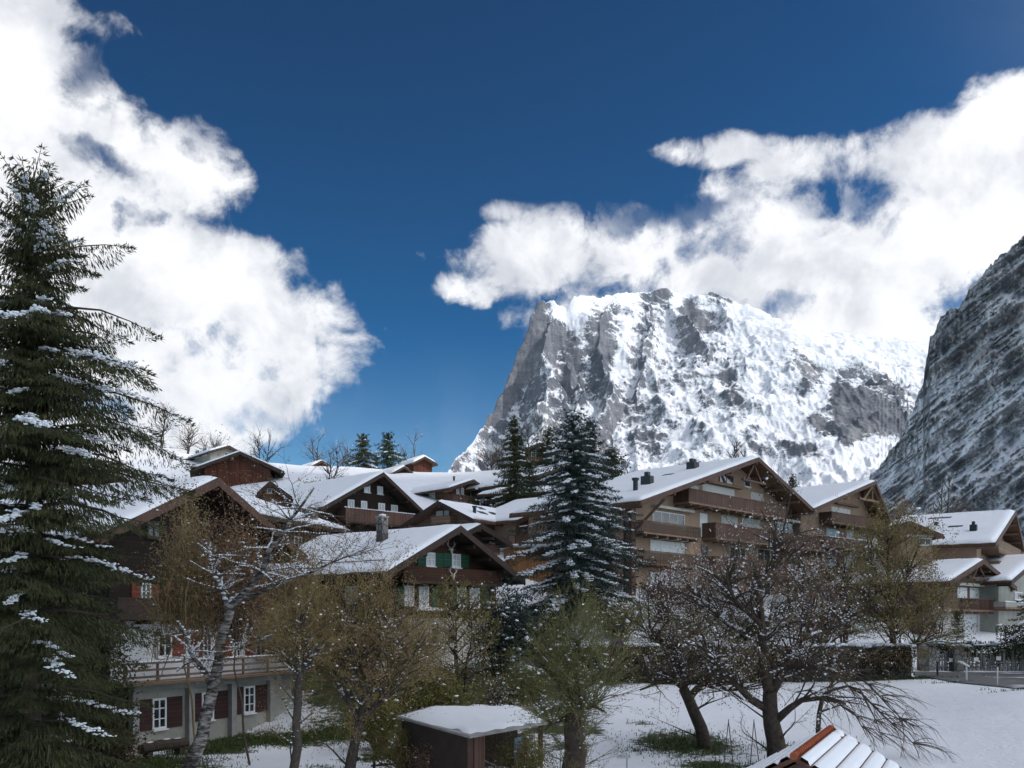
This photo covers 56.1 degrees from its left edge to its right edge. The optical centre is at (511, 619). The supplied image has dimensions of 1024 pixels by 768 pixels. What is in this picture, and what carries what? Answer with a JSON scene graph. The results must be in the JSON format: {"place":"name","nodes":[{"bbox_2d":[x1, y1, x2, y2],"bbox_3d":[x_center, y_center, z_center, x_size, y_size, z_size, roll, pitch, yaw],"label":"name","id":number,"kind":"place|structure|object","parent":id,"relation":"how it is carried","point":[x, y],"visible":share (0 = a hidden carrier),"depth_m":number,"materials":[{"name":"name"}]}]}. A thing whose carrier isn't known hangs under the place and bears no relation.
{"place":"outdoors","nodes":[
{"label":"outdoors","id":0,"kind":"place"},
{"bbox_2d":[0,0,1023,474],"label":"sky","id":1,"kind":"structure","parent":0,"point":[345,218],"materials":[{"name":"blue"}]},
{"bbox_2d":[59,453,1023,767],"bbox_3d":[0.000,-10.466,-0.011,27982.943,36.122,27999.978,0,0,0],"label":"ground","id":2,"kind":"structure","parent":0,"point":[979,727],"depth_m":48.18,"materials":[{"name":"white snow"}]},
{"bbox_2d":[0,629,110,764],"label":"bush","id":3,"kind":"object","parent":2,"relation":"on","point":[8,737],"visible":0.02,"depth_m":32.32,"materials":[{"name":"green plant"}]},
{"bbox_2d":[0,554,154,767],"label":"bush","id":4,"kind":"object","parent":2,"relation":"on","point":[118,654],"visible":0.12,"depth_m":35.96,"materials":[{"name":"green plant"}]},
{"bbox_2d":[0,144,196,767],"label":"spruce tree","id":5,"kind":"object","parent":2,"relation":"on","point":[34,334],"visible":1,"depth_m":26.56,"materials":[{"name":"green plant"}]},
{"bbox_2d":[84,733,155,767],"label":"bush","id":6,"kind":"object","parent":2,"relation":"on","point":[123,753],"visible":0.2,"depth_m":37.31,"materials":[{"name":"green plant"}]},
{"bbox_2d":[0,476,314,751],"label":"chalet","id":7,"kind":"object","parent":2,"relation":"on","point":[172,718],"visible":0.37,"depth_m":44.71,"materials":[{"name":"black wood"}]},
{"bbox_2d":[145,520,161,539],"bbox_3d":[-16.248,-4.080,43.623,0.157,0.843,0.971,0,0,24],"label":"window","id":8,"kind":"structure","parent":7,"relation":"in","point":[151,537],"depth_m":43.58,"materials":[{"name":"grey glass"}]},
{"bbox_2d":[151,697,168,731],"bbox_3d":[-16.094,4.316,43.882,0.157,1.490,0.982,0,0,24],"label":"window","id":9,"kind":"structure","parent":7,"relation":"in","point":[159,722],"depth_m":43.88,"materials":[{"name":"white paint"}]},
{"bbox_2d":[156,633,171,658],"bbox_3d":[-15.954,1.188,44.192,0.157,1.177,0.994,0,0,24],"label":"window","id":10,"kind":"structure","parent":7,"relation":"in","point":[162,656],"depth_m":44.14,"materials":[{"name":"white paint"}]},
{"bbox_2d":[243,686,256,714],"bbox_3d":[-13.547,4.150,49.601,0.157,1.467,0.985,0,0,24],"label":"window","id":11,"kind":"structure","parent":7,"relation":"in","point":[248,691],"depth_m":49.56,"materials":[{"name":"white paint"}]},
{"bbox_2d":[149,401,176,453],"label":"bare tree","id":12,"kind":"object","parent":2,"relation":"on","point":[164,427],"visible":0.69,"depth_m":164.98,"materials":[{"name":"brown plant"}]},
{"bbox_2d":[138,737,189,758],"bbox_3d":[-14.944,5.516,41.240,0.485,0.833,2.414,0,0,30],"label":"log bench","id":13,"kind":"object","parent":2,"relation":"on","point":[176,744],"visible":0.94,"depth_m":41.05,"materials":[{"name":"brown wood"}]},
{"bbox_2d":[1,464,352,545],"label":"chalet","id":14,"kind":"object","parent":2,"relation":"on","point":[316,520],"visible":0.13,"depth_m":72.80,"materials":[{"name":"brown wood"}]},
{"bbox_2d":[129,437,241,765],"bbox_3d":[-12.830,-0.964,38.050,4.686,13.989,3.415,0,0,0],"label":"tree","id":15,"kind":"object","parent":2,"relation":"on","point":[182,608],"visible":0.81,"depth_m":37.80,"materials":[{"name":"plant"}]},
{"bbox_2d":[169,421,213,453],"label":"bare tree","id":16,"kind":"object","parent":2,"relation":"on","point":[189,438],"visible":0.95,"depth_m":164.96,"materials":[{"name":"grey plant"}]},
{"bbox_2d":[186,430,242,451],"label":"bare tree","id":17,"kind":"object","parent":2,"relation":"on","point":[211,444],"visible":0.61,"depth_m":174.35,"materials":[{"name":"brown plant"}]},
{"bbox_2d":[175,424,288,764],"bbox_3d":[-10.988,-0.896,38.490,3.934,13.915,4.148,0,0,40],"label":"tree","id":18,"kind":"object","parent":2,"relation":"on","point":[238,612],"visible":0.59,"depth_m":38.25,"materials":[{"name":"brown plant"}]},
{"bbox_2d":[190,450,284,486],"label":"barn","id":19,"kind":"structure","parent":2,"relation":"on","point":[237,465],"depth_m":121.73,"materials":[{"name":"red wood"}]},
{"bbox_2d":[186,444,237,462],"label":"snowy roof","id":20,"kind":"structure","parent":19,"relation":"attached to","point":[204,455],"depth_m":150.05,"materials":[{"name":"white snow"}]},
{"bbox_2d":[233,429,288,461],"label":"bare tree","id":21,"kind":"object","parent":2,"relation":"on","point":[259,449],"visible":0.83,"depth_m":129.83,"materials":[{"name":"brown plant"}]},
{"bbox_2d":[139,451,408,767],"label":"birch tree","id":22,"kind":"object","parent":2,"relation":"on","point":[201,738],"visible":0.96,"depth_m":33.31,"materials":[{"name":"grey plant"}]},
{"bbox_2d":[255,481,293,506],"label":"barn","id":23,"kind":"structure","parent":2,"relation":"on","point":[274,487],"depth_m":88.64,"materials":[{"name":"brown wood"}]},
{"bbox_2d":[236,472,353,723],"bbox_3d":[-11.579,-1.025,50.173,7.367,13.512,5.249,0,0,0],"label":"tree","id":24,"kind":"object","parent":2,"relation":"on","point":[287,587],"visible":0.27,"depth_m":49.75,"materials":[{"name":"plant"}]},
{"bbox_2d":[218,569,374,767],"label":"bare tree","id":25,"kind":"object","parent":2,"relation":"on","point":[301,664],"visible":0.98,"depth_m":32.36,"materials":[{"name":"brown plant"}]},
{"bbox_2d":[297,429,328,462],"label":"bare tree","id":26,"kind":"object","parent":2,"relation":"on","point":[318,457],"visible":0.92,"depth_m":182.06,"materials":[{"name":"grey plant"}]},
{"bbox_2d":[312,440,352,479],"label":"bare tree","id":27,"kind":"object","parent":2,"relation":"on","point":[336,472],"visible":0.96,"depth_m":117.86,"materials":[{"name":"grey plant"}]},
{"bbox_2d":[326,436,358,466],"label":"bare tree","id":28,"kind":"object","parent":2,"relation":"on","point":[346,451],"visible":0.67,"depth_m":183.82,"materials":[{"name":"grey plant"}]},
{"bbox_2d":[215,527,487,767],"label":"bare tree","id":29,"kind":"object","parent":2,"relation":"on","point":[361,716],"visible":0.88,"depth_m":34.29,"materials":[{"name":"brown plant"}]},
{"bbox_2d":[284,471,422,533],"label":"chalet","id":30,"kind":"object","parent":2,"relation":"on","point":[371,495],"visible":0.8,"depth_m":97.45,"materials":[{"name":"black wood"}]},
{"bbox_2d":[342,433,381,468],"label":"spruce tree","id":31,"kind":"object","parent":2,"relation":"on","point":[362,442],"visible":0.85,"depth_m":171.42,"materials":[{"name":"green plant"}]},
{"bbox_2d":[338,684,416,750],"bbox_3d":[-5.993,4.045,43.031,3.591,3.894,3.264,0,0,-16],"label":"bush","id":32,"kind":"object","parent":2,"relation":"on","point":[390,709],"visible":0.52,"depth_m":42.65,"materials":[{"name":"green plant"}]},
{"bbox_2d":[368,431,407,468],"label":"spruce tree","id":33,"kind":"object","parent":2,"relation":"on","point":[390,455],"visible":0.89,"depth_m":171.66,"materials":[{"name":"green plant"}]},
{"bbox_2d":[262,514,525,676],"bbox_3d":[-8.497,-1.052,64.208,13.620,11.503,13.362,0,0,38],"label":"chalet","id":34,"kind":"object","parent":2,"relation":"on","point":[447,550],"visible":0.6,"depth_m":60.34,"materials":[{"name":"brown wood"}]},
{"bbox_2d":[403,585,413,606],"bbox_3d":[-6.255,-1.461,58.577,0.157,1.291,0.974,0,0,38],"label":"window","id":35,"kind":"structure","parent":34,"relation":"in","point":[406,592],"depth_m":58.57,"materials":[{"name":"white glass"}]},
{"bbox_2d":[419,586,428,606],"bbox_3d":[-5.444,-1.441,59.618,0.157,1.344,0.996,0,0,38],"label":"window","id":36,"kind":"structure","parent":34,"relation":"in","point":[426,601],"depth_m":59.66,"materials":[{"name":"white glass"}]},
{"bbox_2d":[425,552,434,566],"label":"window","id":37,"kind":"structure","parent":34,"relation":"in","point":[430,558],"depth_m":60.08,"materials":[{"name":"white glass"}]},
{"bbox_2d":[451,554,461,568],"bbox_3d":[-3.577,-3.795,62.008,0.157,0.943,0.970,0,0,38],"label":"window","id":38,"kind":"structure","parent":34,"relation":"in","point":[456,558],"depth_m":62.02,"materials":[{"name":"white glass"}]},
{"bbox_2d":[382,465,412,473],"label":"barn","id":39,"kind":"structure","parent":2,"relation":"on","point":[399,469],"depth_m":160.16,"materials":[{"name":"white wood"}]},
{"bbox_2d":[359,707,445,767],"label":"bush","id":40,"kind":"object","parent":2,"relation":"on","point":[395,752],"visible":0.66,"depth_m":35.98,"materials":[{"name":"green plant"}]},
{"bbox_2d":[336,599,470,713],"bbox_3d":[-5.591,2.039,49.860,7.117,6.878,6.499,0,0,0],"label":"bare tree","id":41,"kind":"object","parent":2,"relation":"on","point":[406,626],"visible":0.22,"depth_m":49.69,"materials":[{"name":"brown plant"}]},
{"bbox_2d":[394,455,437,471],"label":"barn","id":42,"kind":"structure","parent":2,"relation":"on","point":[422,463],"depth_m":178.61,"materials":[{"name":"red wood"}]},
{"bbox_2d":[393,664,494,713],"bbox_3d":[-3.564,3.844,49.161,4.901,3.252,3.092,0,0,-28],"label":"bush","id":43,"kind":"object","parent":2,"relation":"on","point":[440,698],"visible":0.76,"depth_m":48.76,"materials":[{"name":"green plant"}]},
{"bbox_2d":[410,476,479,504],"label":"chalet","id":44,"kind":"object","parent":2,"relation":"on","point":[445,491],"visible":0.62,"depth_m":120.92,"materials":[{"name":"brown wood"}]},
{"bbox_2d":[396,499,502,530],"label":"chalet","id":45,"kind":"object","parent":2,"relation":"on","point":[440,512],"visible":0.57,"depth_m":90.45,"materials":[{"name":"grey wood"}]},
{"bbox_2d":[416,574,507,696],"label":"bare tree","id":46,"kind":"object","parent":2,"relation":"on","point":[446,598],"visible":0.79,"depth_m":53.83,"materials":[{"name":"brown plant"}]},
{"bbox_2d":[396,706,546,767],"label":"shed","id":47,"kind":"structure","parent":2,"relation":"on","point":[457,736],"depth_m":34.44,"materials":[{"name":"wood"}]},
{"bbox_2d":[514,736,522,762],"bbox_3d":[0.225,4.650,34.392,0.050,0.900,0.544,0,0,32],"label":"window","id":48,"kind":"structure","parent":47,"relation":"in","point":[516,741],"depth_m":34.30,"materials":[{"name":"grey glass"}]},
{"bbox_2d":[456,483,497,506],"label":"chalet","id":49,"kind":"object","parent":2,"relation":"on","point":[481,502],"visible":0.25,"depth_m":111.67,"materials":[{"name":"brown wood"}]},
{"bbox_2d":[456,523,512,554],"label":"barn","id":50,"kind":"structure","parent":2,"relation":"on","point":[491,540],"depth_m":74.48,"materials":[{"name":"brown wood"}]},
{"bbox_2d":[474,442,502,470],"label":"bare tree","id":51,"kind":"object","parent":2,"relation":"on","point":[490,463],"visible":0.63,"depth_m":175.82,"materials":[{"name":"grey plant"}]},
{"bbox_2d":[484,441,512,469],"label":"bare tree","id":52,"kind":"object","parent":2,"relation":"on","point":[499,452],"visible":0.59,"depth_m":169.85,"materials":[{"name":"grey plant"}]},
{"bbox_2d":[460,572,547,677],"bbox_3d":[-0.591,0.356,57.076,5.606,6.357,3.898,0,0,26],"label":"bush","id":53,"kind":"object","parent":2,"relation":"on","point":[513,624],"visible":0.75,"depth_m":56.51,"materials":[{"name":"green plant"}]},
{"bbox_2d":[463,667,548,738],"bbox_3d":[-0.453,4.076,41.231,4.304,4.192,3.622,0,0,0],"label":"bush","id":54,"kind":"object","parent":2,"relation":"on","point":[495,700],"visible":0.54,"depth_m":40.77,"materials":[{"name":"green plant"}]},
{"bbox_2d":[484,414,536,507],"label":"spruce tree","id":55,"kind":"object","parent":2,"relation":"on","point":[515,438],"visible":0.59,"depth_m":103.65,"materials":[{"name":"green plant"}]},
{"bbox_2d":[462,656,567,707],"bbox_3d":[0.300,3.343,52.053,5.888,3.303,3.684,0,0,-17],"label":"bush","id":56,"kind":"object","parent":2,"relation":"on","point":[513,690],"visible":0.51,"depth_m":51.62,"materials":[{"name":"green plant"}]},
{"bbox_2d":[464,464,568,505],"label":"chalet","id":57,"kind":"object","parent":2,"relation":"on","point":[489,483],"visible":0.15,"depth_m":121.83,"materials":[{"name":"black wood"}]},
{"bbox_2d":[477,485,559,507],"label":"chalet","id":58,"kind":"object","parent":2,"relation":"on","point":[485,494],"visible":0.1,"depth_m":109.61,"materials":[{"name":"black wood"}]},
{"bbox_2d":[488,496,555,552],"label":"chalet","id":59,"kind":"object","parent":2,"relation":"on","point":[503,512],"visible":0.23,"depth_m":90.98,"materials":[{"name":"brown paint"}]},
{"bbox_2d":[485,720,559,767],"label":"bush","id":60,"kind":"object","parent":2,"relation":"on","point":[531,758],"visible":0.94,"depth_m":34.34,"materials":[{"name":"green plant"}]},
{"bbox_2d":[513,457,547,498],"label":"spruce tree","id":61,"kind":"object","parent":2,"relation":"on","point":[530,468],"visible":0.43,"depth_m":100.76,"materials":[{"name":"green plant"}]},
{"bbox_2d":[500,535,564,582],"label":"garage","id":62,"kind":"structure","parent":2,"relation":"on","point":[524,565],"depth_m":79.18,"materials":[{"name":"wood"}]},
{"bbox_2d":[515,441,551,466],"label":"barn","id":63,"kind":"structure","parent":2,"relation":"on","point":[531,452],"depth_m":165.87,"materials":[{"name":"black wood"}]},
{"bbox_2d":[519,411,548,466],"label":"bare tree","id":64,"kind":"object","parent":2,"relation":"on","point":[528,447],"visible":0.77,"depth_m":159.87,"materials":[{"name":"grey plant"}]},
{"bbox_2d":[531,423,566,466],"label":"spruce tree","id":65,"kind":"object","parent":2,"relation":"on","point":[548,440],"visible":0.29,"depth_m":149.81,"materials":[{"name":"green plant"}]},
{"bbox_2d":[522,612,575,665],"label":"bush","id":66,"kind":"object","parent":2,"relation":"on","point":[544,629],"visible":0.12,"depth_m":65.56,"materials":[{"name":"green plant"}]},
{"bbox_2d":[97,668,1023,767],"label":"grass","id":67,"kind":"structure","parent":2,"relation":"on","point":[270,741],"depth_m":43.73,"materials":[{"name":"green plant"}]},
{"bbox_2d":[488,573,667,767],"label":"willow tree","id":68,"kind":"object","parent":2,"relation":"on","point":[574,682],"visible":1,"depth_m":30.72,"materials":[{"name":"green plant"}]},
{"bbox_2d":[496,408,660,629],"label":"spruce tree","id":69,"kind":"object","parent":2,"relation":"on","point":[575,499],"visible":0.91,"depth_m":67.04,"materials":[{"name":"green plant"}]},
{"bbox_2d":[522,417,666,611],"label":"spruce tree","id":70,"kind":"object","parent":2,"relation":"on","point":[590,426],"visible":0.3,"depth_m":69.85,"materials":[{"name":"green plant"}]},
{"bbox_2d":[598,444,631,480],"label":"spruce tree","id":71,"kind":"object","parent":2,"relation":"on","point":[613,454],"visible":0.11,"depth_m":117.67,"materials":[{"name":"green plant"}]},
{"bbox_2d":[568,593,664,641],"bbox_3d":[6.978,-0.202,63.904,6.485,3.549,2.967,0,0,0],"label":"bush","id":72,"kind":"object","parent":2,"relation":"on","point":[614,617],"visible":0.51,"depth_m":63.70,"materials":[{"name":"green plant"}]},
{"bbox_2d":[637,549,686,623],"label":"bush","id":73,"kind":"object","parent":2,"relation":"on","point":[657,592],"visible":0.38,"depth_m":71.90,"materials":[{"name":"green plant"}]},
{"bbox_2d":[509,456,829,609],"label":"apartment house","id":74,"kind":"structure","parent":2,"relation":"on","point":[671,504],"depth_m":87.44,"materials":[{"name":"brown paint"}]},
{"bbox_2d":[652,511,684,525],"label":"window","id":75,"kind":"structure","parent":74,"relation":"in","point":[659,516],"depth_m":83.74,"materials":[{"name":"white glass"}]},
{"bbox_2d":[719,475,733,484],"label":"window","id":76,"kind":"structure","parent":74,"relation":"in","point":[729,479],"depth_m":91.34,"materials":[{"name":"grey glass"}]},
{"bbox_2d":[757,548,770,560],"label":"window","id":77,"kind":"structure","parent":74,"relation":"in","point":[762,551],"depth_m":96.71,"materials":[{"name":"grey glass"}]},
{"bbox_2d":[582,549,809,748],"bbox_3d":[7.757,1.405,42.483,9.610,8.963,7.128,0,0,0],"label":"fruit tree","id":78,"kind":"object","parent":2,"relation":"on","point":[702,735],"visible":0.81,"depth_m":42.30,"materials":[{"name":"brown plant"}]},
{"bbox_2d":[638,582,756,611],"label":"hedge","id":79,"kind":"object","parent":2,"relation":"on","point":[722,598],"visible":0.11,"depth_m":78.59,"materials":[{"name":"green plant"}]},
{"bbox_2d":[633,549,769,642],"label":"bare tree","id":80,"kind":"object","parent":2,"relation":"on","point":[672,600],"visible":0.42,"depth_m":65.80,"materials":[{"name":"brown plant"}]},
{"bbox_2d":[724,435,745,457],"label":"bare tree","id":81,"kind":"object","parent":2,"relation":"on","point":[736,449],"visible":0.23,"depth_m":134.51,"materials":[{"name":"grey plant"}]},
{"bbox_2d":[555,642,915,683],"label":"retaining wall","id":82,"kind":"structure","parent":2,"relation":"on","point":[898,674],"depth_m":60.85,"materials":[{"name":"stone"}]},
{"bbox_2d":[562,643,916,681],"bbox_3d":[14.066,3.343,60.854,22.784,3.841,1.638,0,0,0],"label":"ivy","id":83,"kind":"object","parent":82,"relation":"attached to","point":[885,656],"visible":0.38,"depth_m":60.34,"materials":[{"name":"green plant"}]},
{"bbox_2d":[585,640,920,681],"bbox_3d":[14.289,3.333,60.717,23.152,4.174,2.481,0,0,0],"label":"dry growth","id":84,"kind":"object","parent":82,"relation":"attached to","point":[803,657],"visible":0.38,"depth_m":60.22,"materials":[{"name":"brown plant"}]},
{"bbox_2d":[680,604,799,645],"bbox_3d":[15.345,0.246,64.483,9.241,3.538,3.049,0,0,0],"label":"bush","id":85,"kind":"object","parent":2,"relation":"on","point":[748,625],"visible":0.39,"depth_m":64.18,"materials":[{"name":"brown plant"}]},
{"bbox_2d":[633,452,908,756],"bbox_3d":[10.135,-0.243,38.832,10.741,12.638,9.247,0,0,0],"label":"bare tree","id":86,"kind":"object","parent":2,"relation":"on","point":[772,716],"visible":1,"depth_m":38.14,"materials":[{"name":"brown plant"}]},
{"bbox_2d":[773,600,876,643],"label":"bush","id":87,"kind":"object","parent":2,"relation":"on","point":[839,631],"visible":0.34,"depth_m":64.80,"materials":[{"name":"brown plant"}]},
{"bbox_2d":[747,725,903,767],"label":"garden hut","id":88,"kind":"object","parent":2,"relation":"on","point":[830,746],"visible":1,"depth_m":21.29,"materials":[{"name":"grey wood"}]},
{"bbox_2d":[767,600,907,622],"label":"hedge","id":89,"kind":"object","parent":2,"relation":"on","point":[782,605],"visible":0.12,"depth_m":74.51,"materials":[{"name":"green plant"}]},
{"bbox_2d":[787,480,891,605],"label":"apartment house","id":90,"kind":"structure","parent":2,"relation":"on","point":[854,506],"depth_m":107.26,"materials":[{"name":"brown paint"}]},
{"bbox_2d":[777,526,909,643],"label":"bare tree","id":91,"kind":"object","parent":2,"relation":"on","point":[833,568],"visible":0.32,"depth_m":65.71,"materials":[{"name":"brown plant"}]},
{"bbox_2d":[784,669,959,765],"bbox_3d":[14.746,4.574,39.140,7.122,5.088,3.982,0,0,0],"label":"weeping tree","id":92,"kind":"object","parent":2,"relation":"on","point":[917,743],"visible":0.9,"depth_m":39.44,"materials":[{"name":"brown plant"}]},
{"bbox_2d":[810,490,983,675],"bbox_3d":[24.828,-2.179,61.787,10.539,12.357,7.594,0,0,0],"label":"bare tree","id":93,"kind":"object","parent":2,"relation":"on","point":[901,588],"visible":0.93,"depth_m":61.37,"materials":[{"name":"brown plant"}]},
{"bbox_2d":[866,521,944,568],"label":"chalet","id":94,"kind":"object","parent":2,"relation":"on","point":[937,535],"visible":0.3,"depth_m":84.86,"materials":[{"name":"brown paint"}]},
{"bbox_2d":[824,558,1016,635],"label":"chalet","id":95,"kind":"object","parent":2,"relation":"on","point":[961,570],"visible":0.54,"depth_m":82.40,"materials":[{"name":"grey wood"}]},
{"bbox_2d":[922,603,958,649],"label":"tree","id":96,"kind":"object","parent":2,"relation":"on","point":[942,628],"visible":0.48,"depth_m":72.01,"materials":[{"name":"grey plant"}]},
{"bbox_2d":[863,509,1023,563],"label":"chalet","id":97,"kind":"object","parent":2,"relation":"on","point":[985,535],"visible":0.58,"depth_m":92.30,"materials":[{"name":"white paint"}]},
{"bbox_2d":[920,468,970,513],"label":"bare tree","id":98,"kind":"object","parent":2,"relation":"on","point":[939,495],"visible":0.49,"depth_m":150.13,"materials":[{"name":"grey plant"}]},
{"bbox_2d":[946,609,972,651],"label":"cypress","id":99,"kind":"object","parent":2,"relation":"on","point":[959,613],"visible":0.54,"depth_m":73.90,"materials":[{"name":"green plant"}]},
{"bbox_2d":[917,645,1023,671],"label":"fence","id":100,"kind":"object","parent":2,"relation":"on","point":[955,657],"visible":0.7,"depth_m":66.54,"materials":[{"name":"metal"}]},
{"bbox_2d":[925,639,1023,668],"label":"hedge","id":101,"kind":"object","parent":2,"relation":"on","point":[978,645],"visible":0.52,"depth_m":67.34,"materials":[{"name":"green plant"}]},
{"bbox_2d":[975,554,1023,632],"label":"chalet","id":102,"kind":"object","parent":2,"relation":"on","point":[1010,568],"visible":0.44,"depth_m":85.65,"materials":[{"name":"grey paint"}]},
{"bbox_2d":[993,594,1023,660],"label":"spruce tree","id":103,"kind":"object","parent":2,"relation":"on","point":[1015,649],"visible":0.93,"depth_m":66.37,"materials":[{"name":"green plant"}]},
{"bbox_2d":[995,623,1023,659],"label":"bush","id":104,"kind":"object","parent":2,"relation":"on","point":[1005,630],"visible":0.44,"depth_m":71.00,"materials":[{"name":"green plant"}]},
{"bbox_2d":[448,287,928,486],"bbox_3d":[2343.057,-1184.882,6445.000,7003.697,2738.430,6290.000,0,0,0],"label":"mountain","id":105,"kind":"structure","parent":0,"point":[662,377],"depth_m":5509.26,"materials":[{"name":"white snow"}]},
{"bbox_2d":[869,236,1023,553],"bbox_3d":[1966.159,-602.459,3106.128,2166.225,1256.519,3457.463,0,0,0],"label":"rock face","id":106,"kind":"object","parent":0,"point":[966,415],"visible":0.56,"depth_m":2785.11},
{"bbox_2d":[913,671,1023,687],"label":"road","id":107,"kind":"structure","parent":0,"point":[1011,679],"depth_m":60.40,"materials":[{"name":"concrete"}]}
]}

